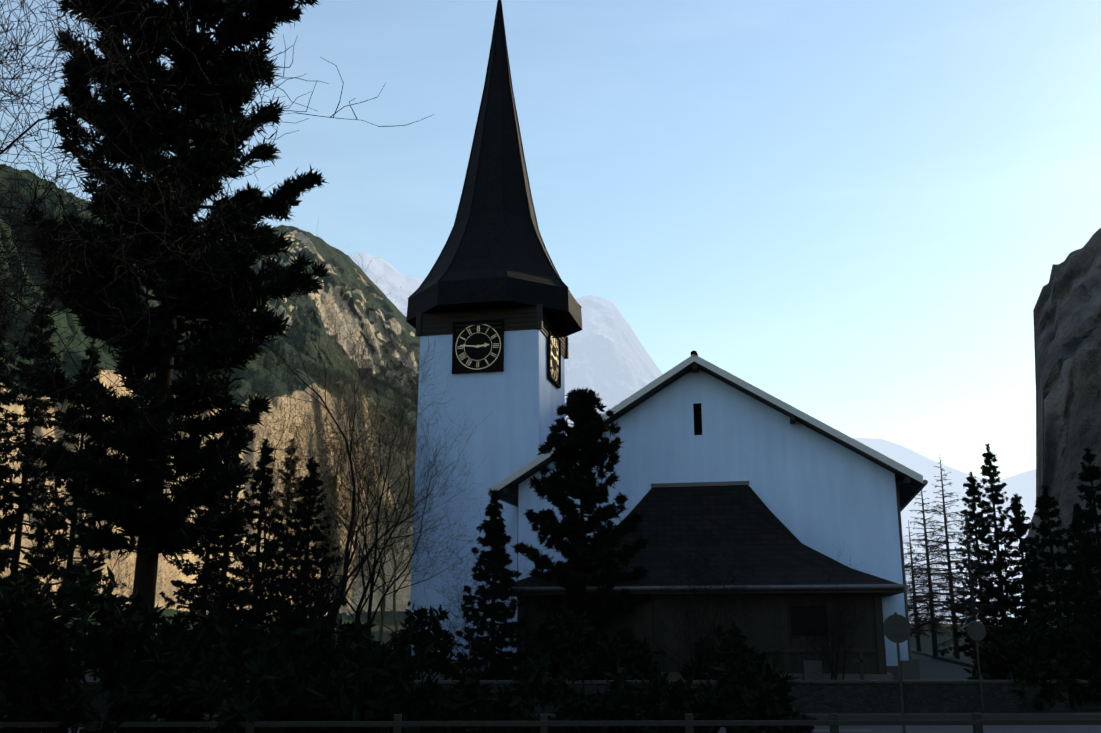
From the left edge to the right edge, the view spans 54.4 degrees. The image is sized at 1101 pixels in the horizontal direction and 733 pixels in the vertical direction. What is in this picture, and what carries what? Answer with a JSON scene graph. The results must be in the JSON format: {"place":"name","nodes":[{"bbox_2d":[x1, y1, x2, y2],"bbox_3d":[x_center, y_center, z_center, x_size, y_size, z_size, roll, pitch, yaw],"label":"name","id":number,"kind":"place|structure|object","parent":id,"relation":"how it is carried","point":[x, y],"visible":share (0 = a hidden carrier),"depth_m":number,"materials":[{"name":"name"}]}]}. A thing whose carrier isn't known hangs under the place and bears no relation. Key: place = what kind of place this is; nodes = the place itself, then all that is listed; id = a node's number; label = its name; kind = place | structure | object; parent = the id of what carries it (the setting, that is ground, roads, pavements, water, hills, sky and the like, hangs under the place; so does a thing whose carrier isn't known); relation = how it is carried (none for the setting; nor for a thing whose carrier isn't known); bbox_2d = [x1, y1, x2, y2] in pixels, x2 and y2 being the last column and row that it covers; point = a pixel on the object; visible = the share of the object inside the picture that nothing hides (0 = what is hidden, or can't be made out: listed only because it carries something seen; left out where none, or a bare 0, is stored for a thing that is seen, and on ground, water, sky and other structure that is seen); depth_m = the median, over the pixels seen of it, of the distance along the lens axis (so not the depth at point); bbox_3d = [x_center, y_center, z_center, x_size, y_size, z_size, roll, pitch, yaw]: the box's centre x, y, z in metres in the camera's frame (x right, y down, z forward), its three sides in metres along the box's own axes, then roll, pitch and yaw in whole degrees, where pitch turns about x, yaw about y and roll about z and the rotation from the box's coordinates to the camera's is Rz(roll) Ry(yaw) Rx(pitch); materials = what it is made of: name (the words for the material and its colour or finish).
{"place":"outdoors","nodes":[
{"label":"outdoors","id":0,"kind":"place"},
{"bbox_2d":[71,647,1012,680],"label":"churchyard ground","id":1,"kind":"structure","parent":0,"point":[933,669],"depth_m":41.57,"materials":[{"name":"green plant"}]},
{"bbox_2d":[0,481,191,680],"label":"bare tree","id":2,"kind":"object","parent":1,"relation":"on","point":[58,589],"visible":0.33,"depth_m":31.81,"materials":[{"name":"grey plant"}]},
{"bbox_2d":[159,461,255,673],"bbox_3d":[-12.020,7.180,37.115,3.583,8.895,4.534,7,-15,-25],"label":"spruce tree","id":3,"kind":"object","parent":1,"relation":"on","point":[205,583],"visible":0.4,"depth_m":36.77,"materials":[{"name":"green plant"}]},
{"bbox_2d":[296,514,342,651],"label":"spruce tree","id":4,"kind":"object","parent":1,"relation":"on","point":[323,555],"visible":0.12,"depth_m":53.52,"materials":[{"name":"green plant"}]},
{"bbox_2d":[279,615,374,676],"bbox_3d":[-6.676,8.637,32.330,3.058,2.210,2.975,0,-14,-1],"label":"evergreen shrub","id":5,"kind":"object","parent":1,"relation":"on","point":[314,645],"visible":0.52,"depth_m":31.73,"materials":[{"name":"green plant"}]},
{"bbox_2d":[388,600,467,679],"bbox_3d":[-4.123,8.402,32.579,2.810,2.548,2.834,6,-15,-23],"label":"evergreen shrub","id":6,"kind":"object","parent":1,"relation":"on","point":[423,637],"visible":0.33,"depth_m":32.55,"materials":[{"name":"green plant"}]},
{"bbox_2d":[423,659,514,669],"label":"church tower plinth","id":7,"kind":"structure","parent":1,"relation":"on","point":[483,666],"depth_m":42.99,"materials":[{"name":"grey stone"}]},
{"bbox_2d":[410,329,564,659],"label":"church tower","id":8,"kind":"structure","parent":7,"relation":"on","point":[520,397],"depth_m":45.28,"materials":[{"name":"white paint"}]},
{"bbox_2d":[416,304,568,358],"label":"belfry","id":9,"kind":"object","parent":8,"relation":"on","point":[514,318],"visible":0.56,"depth_m":46.68,"materials":[{"name":"brown wood"}]},
{"bbox_2d":[406,0,581,336],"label":"spire","id":10,"kind":"structure","parent":9,"relation":"on","point":[494,253],"depth_m":48.49,"materials":[{"name":"black metal"}]},
{"bbox_2d":[452,319,560,387],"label":"church tower clocks","id":11,"kind":"object","parent":8,"relation":"attached to","point":[477,350],"visible":0.98,"depth_m":46.31,"materials":[{"name":"black metal"}]},
{"bbox_2d":[412,538,563,679],"bbox_3d":[-2.125,7.666,32.978,4.939,5.128,4.306,3,-14,-12],"label":"bare shrub","id":12,"kind":"object","parent":1,"relation":"on","point":[472,665],"visible":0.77,"depth_m":32.87,"materials":[{"name":"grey plant"}]},
{"bbox_2d":[449,488,532,680],"bbox_3d":[-1.849,6.991,33.892,3.004,6.318,3.256,0,-14,-1],"label":"conifer tree","id":13,"kind":"object","parent":1,"relation":"on","point":[495,538],"visible":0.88,"depth_m":33.88,"materials":[{"name":"green plant"}]},
{"bbox_2d":[65,651,919,680],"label":"grave markers","id":14,"kind":"object","parent":1,"relation":"on","point":[910,669],"visible":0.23,"depth_m":32.31,"materials":[{"name":"grey stone"}]},
{"bbox_2d":[520,607,614,679],"bbox_3d":[0.526,8.556,32.085,2.726,2.645,2.698,-7,-15,28],"label":"evergreen shrub","id":15,"kind":"object","parent":1,"relation":"on","point":[557,646],"visible":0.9,"depth_m":31.65,"materials":[{"name":"green plant"}]},
{"bbox_2d":[510,387,651,679],"bbox_3d":[1.067,5.418,35.317,4.487,9.580,4.445,0,-14,-1],"label":"conifer tree","id":16,"kind":"object","parent":1,"relation":"on","point":[584,433],"visible":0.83,"depth_m":34.92,"materials":[{"name":"green plant"}]},
{"bbox_2d":[579,632,657,679],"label":"evergreen shrub","id":17,"kind":"object","parent":1,"relation":"on","point":[624,651],"visible":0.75,"depth_m":32.26,"materials":[{"name":"green plant"}]},
{"bbox_2d":[612,516,798,679],"bbox_3d":[4.718,7.083,32.068,4.819,5.186,5.924,9,-16,-34],"label":"bare shrub","id":18,"kind":"object","parent":1,"relation":"on","point":[688,617],"visible":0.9,"depth_m":31.79,"materials":[{"name":"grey plant"}]},
{"bbox_2d":[515,666,898,677],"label":"church nave plinth","id":19,"kind":"structure","parent":1,"relation":"on","point":[893,670],"depth_m":36.56,"materials":[{"name":"grey stone"}]},
{"bbox_2d":[679,623,769,679],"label":"evergreen shrub","id":20,"kind":"object","parent":1,"relation":"on","point":[730,649],"visible":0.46,"depth_m":32.02,"materials":[{"name":"green plant"}]},
{"bbox_2d":[765,549,889,679],"bbox_3d":[8.434,7.705,33.232,3.586,4.676,5.405,-6,-15,23],"label":"bare shrub","id":21,"kind":"object","parent":1,"relation":"on","point":[839,636],"visible":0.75,"depth_m":32.20,"materials":[{"name":"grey plant"}]},
{"bbox_2d":[0,0,1100,478],"label":"sky","id":22,"kind":"structure","parent":0,"point":[859,213],"materials":[{"name":"blue"}]},
{"bbox_2d":[1,725,1100,732],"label":"road","id":23,"kind":"structure","parent":0,"point":[969,729],"depth_m":27.05,"materials":[{"name":"grey asphalt"}]},
{"bbox_2d":[3,713,1100,721],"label":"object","id":24,"kind":"structure","parent":0,"point":[966,716],"depth_m":29.76,"materials":[{"name":"stone"}]},
{"bbox_2d":[966,620,985,713],"bbox_3d":[12.268,8.590,30.627,0.580,2.580,0.090,0,-14,-1],"label":"road sign","id":25,"kind":"object","parent":24,"relation":"on","point":[975,630],"visible":1,"depth_m":30.79,"materials":[{"name":"metal"}]},
{"bbox_2d":[82,624,1100,712],"bbox_3d":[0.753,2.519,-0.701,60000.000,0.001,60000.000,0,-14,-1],"label":"ground","id":26,"kind":"structure","parent":0,"point":[1087,707],"depth_m":143.72,"materials":[{"name":"green plant"}]},
{"bbox_2d":[0,530,54,617],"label":"bare tree","id":27,"kind":"object","parent":26,"relation":"on","point":[22,563],"visible":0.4,"depth_m":33.11,"materials":[{"name":"brown plant"}]},
{"bbox_2d":[0,278,55,631],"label":"spruce tree","id":28,"kind":"object","parent":26,"relation":"on","point":[9,490],"visible":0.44,"depth_m":35.30,"materials":[{"name":"green plant"}]},
{"bbox_2d":[0,570,78,732],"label":"hedge","id":29,"kind":"object","parent":26,"relation":"on","point":[30,618],"visible":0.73,"depth_m":18.44,"materials":[{"name":"green plant"}]},
{"bbox_2d":[0,290,79,645],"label":"spruce tree","id":30,"kind":"object","parent":26,"relation":"on","point":[30,424],"visible":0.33,"depth_m":40.97,"materials":[{"name":"green plant"}]},
{"bbox_2d":[24,340,126,667],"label":"spruce tree","id":31,"kind":"object","parent":26,"relation":"on","point":[75,440],"visible":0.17,"depth_m":46.79,"materials":[{"name":"green plant"}]},
{"bbox_2d":[2,555,203,732],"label":"hedge","id":32,"kind":"object","parent":26,"relation":"on","point":[122,673],"visible":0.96,"depth_m":18.19,"materials":[{"name":"green plant"}]},
{"bbox_2d":[15,0,329,731],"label":"conifer tree","id":33,"kind":"object","parent":26,"relation":"on","point":[228,336],"visible":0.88,"depth_m":28.05,"materials":[{"name":"green plant"}]},
{"bbox_2d":[0,164,419,627],"bbox_3d":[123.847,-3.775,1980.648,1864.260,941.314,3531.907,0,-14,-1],"label":"valley wall","id":34,"kind":"structure","parent":26,"relation":"on","point":[326,253],"depth_m":1272.03,"materials":[{"name":"stone"}]},
{"bbox_2d":[0,0,433,568],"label":"bare tree","id":35,"kind":"object","parent":26,"relation":"on","point":[34,202],"visible":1,"depth_m":10.64,"materials":[{"name":"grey plant"}]},
{"bbox_2d":[177,451,273,644],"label":"spruce tree","id":36,"kind":"object","parent":26,"relation":"on","point":[234,493],"visible":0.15,"depth_m":44.92,"materials":[{"name":"green plant"}]},
{"bbox_2d":[141,597,333,732],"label":"hedge","id":37,"kind":"object","parent":26,"relation":"on","point":[279,684],"visible":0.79,"depth_m":18.62,"materials":[{"name":"green plant"}]},
{"bbox_2d":[209,438,308,664],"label":"spruce tree","id":38,"kind":"object","parent":26,"relation":"on","point":[263,470],"visible":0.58,"depth_m":40.60,"materials":[{"name":"green plant"}]},
{"bbox_2d":[189,339,380,630],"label":"bare tree","id":39,"kind":"object","parent":26,"relation":"on","point":[275,535],"visible":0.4,"depth_m":49.46,"materials":[{"name":"brown plant"}]},
{"bbox_2d":[246,438,327,656],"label":"spruce tree","id":40,"kind":"object","parent":26,"relation":"on","point":[280,494],"visible":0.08,"depth_m":49.86,"materials":[{"name":"green plant"}]},
{"bbox_2d":[260,455,348,665],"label":"spruce tree","id":41,"kind":"object","parent":26,"relation":"on","point":[305,492],"visible":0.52,"depth_m":42.03,"materials":[{"name":"green plant"}]},
{"bbox_2d":[221,362,411,640],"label":"bare tree","id":42,"kind":"object","parent":26,"relation":"on","point":[347,490],"visible":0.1,"depth_m":55.37,"materials":[{"name":"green plant"}]},
{"bbox_2d":[183,307,466,644],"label":"bare tree","id":43,"kind":"object","parent":26,"relation":"on","point":[382,608],"visible":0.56,"depth_m":46.68,"materials":[{"name":"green plant"}]},
{"bbox_2d":[231,253,419,647],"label":"bare tree","id":44,"kind":"object","parent":26,"relation":"on","point":[357,404],"visible":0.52,"depth_m":51.13,"materials":[{"name":"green plant"}]},
{"bbox_2d":[194,387,464,652],"bbox_3d":[-6.893,5.884,36.367,7.148,10.786,10.111,-8,-15,29],"label":"bare tree","id":45,"kind":"object","parent":26,"relation":"on","point":[335,601],"visible":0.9,"depth_m":35.71,"materials":[{"name":"brown plant"}]},
{"bbox_2d":[244,376,416,632],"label":"bare tree","id":46,"kind":"object","parent":26,"relation":"on","point":[394,609],"visible":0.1,"depth_m":54.42,"materials":[{"name":"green plant"}]},
{"bbox_2d":[168,321,513,641],"bbox_3d":[-7.298,4.928,38.447,11.907,13.634,9.483,-4,-14,15],"label":"bare tree","id":47,"kind":"object","parent":26,"relation":"on","point":[369,619],"visible":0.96,"depth_m":37.89,"materials":[{"name":"brown plant"}]},
{"bbox_2d":[229,223,485,648],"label":"bare tree","id":48,"kind":"object","parent":26,"relation":"on","point":[346,560],"visible":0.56,"depth_m":43.38,"materials":[{"name":"brown plant"}]},
{"bbox_2d":[238,349,511,622],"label":"bare tree","id":49,"kind":"object","parent":26,"relation":"on","point":[357,612],"visible":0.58,"depth_m":44.29,"materials":[{"name":"brown plant"}]},
{"bbox_2d":[291,609,463,732],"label":"hedge","id":50,"kind":"object","parent":26,"relation":"on","point":[368,664],"visible":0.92,"depth_m":19.66,"materials":[{"name":"green plant"}]},
{"bbox_2d":[0,649,1087,714],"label":"churchyard wall","id":51,"kind":"structure","parent":26,"relation":"on","point":[883,696],"depth_m":30.77,"materials":[{"name":"stone"}]},
{"bbox_2d":[0,713,1100,732],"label":"meadow fence","id":52,"kind":"object","parent":26,"relation":"on","point":[689,723],"depth_m":17.53,"materials":[{"name":"brown wood"}]},
{"bbox_2d":[903,520,957,650],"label":"tree","id":53,"kind":"object","parent":26,"relation":"on","point":[917,638],"visible":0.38,"depth_m":66.78,"materials":[{"name":"brown plant"}]},
{"bbox_2d":[904,490,987,658],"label":"tree","id":54,"kind":"object","parent":26,"relation":"on","point":[930,593],"visible":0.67,"depth_m":57.62,"materials":[{"name":"brown plant"}]},
{"bbox_2d":[905,454,1000,658],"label":"tree","id":55,"kind":"object","parent":26,"relation":"on","point":[956,647],"visible":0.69,"depth_m":62.07,"materials":[{"name":"brown plant"}]},
{"bbox_2d":[931,512,1014,650],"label":"tree","id":56,"kind":"object","parent":26,"relation":"on","point":[973,617],"visible":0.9,"depth_m":54.87,"materials":[{"name":"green plant"}]},
{"bbox_2d":[938,470,1016,658],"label":"tree","id":57,"kind":"object","parent":26,"relation":"on","point":[972,491],"visible":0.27,"depth_m":66.43,"materials":[{"name":"green plant"}]},
{"bbox_2d":[954,443,1054,659],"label":"tree","id":58,"kind":"object","parent":26,"relation":"on","point":[999,533],"visible":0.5,"depth_m":58.63,"materials":[{"name":"green plant"}]},
{"bbox_2d":[963,632,1081,711],"bbox_3d":[13.889,9.173,32.064,3.571,2.464,3.588,0,-14,-1],"label":"bush","id":59,"kind":"object","parent":26,"relation":"on","point":[1018,653],"visible":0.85,"depth_m":31.42,"materials":[{"name":"green plant"}]},
{"bbox_2d":[990,493,1061,644],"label":"tree","id":60,"kind":"object","parent":26,"relation":"on","point":[1020,529],"visible":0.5,"depth_m":54.26,"materials":[{"name":"green plant"}]},
{"bbox_2d":[1003,611,1093,706],"bbox_3d":[16.387,9.755,35.760,3.434,3.167,2.975,-5,-15,21],"label":"bush","id":61,"kind":"object","parent":26,"relation":"on","point":[1037,632],"visible":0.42,"depth_m":35.31,"materials":[{"name":"green plant"}]},
{"bbox_2d":[1004,485,1094,655],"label":"tree","id":62,"kind":"object","parent":26,"relation":"on","point":[1044,503],"visible":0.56,"depth_m":44.84,"materials":[{"name":"green plant"}]},
{"bbox_2d":[1048,502,1100,680],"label":"tree","id":63,"kind":"object","parent":26,"relation":"on","point":[1084,574],"visible":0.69,"depth_m":40.78,"materials":[{"name":"green plant"}]},
{"bbox_2d":[1051,446,1100,628],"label":"tree","id":64,"kind":"object","parent":26,"relation":"on","point":[1092,473],"visible":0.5,"depth_m":46.45,"materials":[{"name":"green plant"}]},
{"bbox_2d":[350,251,977,623],"bbox_3d":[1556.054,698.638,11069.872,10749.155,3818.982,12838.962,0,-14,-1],"label":"snow massif","id":65,"kind":"structure","parent":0,"point":[610,362],"depth_m":10842.37,"materials":[{"name":"white snow"}]},
{"bbox_2d":[511,593,892,679],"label":"church porch walls","id":66,"kind":"structure","parent":0,"point":[873,649],"depth_m":33.90,"materials":[{"name":"brown wood"}]},
{"bbox_2d":[508,481,907,596],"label":"porch roof","id":67,"kind":"structure","parent":66,"relation":"on","point":[725,509],"depth_m":36.43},
{"bbox_2d":[517,369,908,665],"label":"church nave walls","id":68,"kind":"structure","parent":0,"point":[819,492],"depth_m":39.30,"materials":[{"name":"white paint"}]},
{"bbox_2d":[488,350,927,659],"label":"church roof","id":69,"kind":"structure","parent":68,"relation":"on","point":[910,484],"depth_m":39.54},
{"bbox_2d":[853,438,1035,621],"bbox_3d":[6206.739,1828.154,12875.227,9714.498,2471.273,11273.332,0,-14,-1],"label":"massif","id":70,"kind":"structure","parent":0,"point":[1023,484],"depth_m":12859.38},
{"bbox_2d":[1025,228,1100,627],"bbox_3d":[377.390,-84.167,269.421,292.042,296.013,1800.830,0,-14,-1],"label":"valley wall","id":71,"kind":"structure","parent":0,"point":[1067,325],"depth_m":655.12,"materials":[{"name":"grey stone"}]},
{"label":"meadow ground","id":72,"kind":"structure","parent":0,"visible":0},
{"bbox_2d":[328,659,406,732],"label":"road hedge","id":73,"kind":"object","parent":72,"relation":"on","point":[345,674],"depth_m":21.55,"materials":[{"name":"green plant"}]},
{"bbox_2d":[389,667,508,732],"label":"road hedge","id":74,"kind":"object","parent":72,"relation":"on","point":[467,696],"depth_m":21.24,"materials":[{"name":"green plant"}]},
{"bbox_2d":[478,654,629,732],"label":"road hedge","id":75,"kind":"object","parent":72,"relation":"on","point":[518,699],"depth_m":20.88,"materials":[{"name":"green plant"}]},
{"bbox_2d":[595,664,715,732],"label":"road hedge","id":76,"kind":"object","parent":72,"relation":"on","point":[627,700],"depth_m":20.85,"materials":[{"name":"green plant"}]},
{"bbox_2d":[686,651,817,732],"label":"road hedge","id":77,"kind":"object","parent":72,"relation":"on","point":[770,698],"depth_m":21.01,"materials":[{"name":"green plant"}]},
{"bbox_2d":[883,612,910,732],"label":"round traffic sign","id":78,"kind":"object","parent":72,"relation":"on","point":[896,628],"visible":1,"depth_m":24.32,"materials":[{"name":"metal"}]}
]}

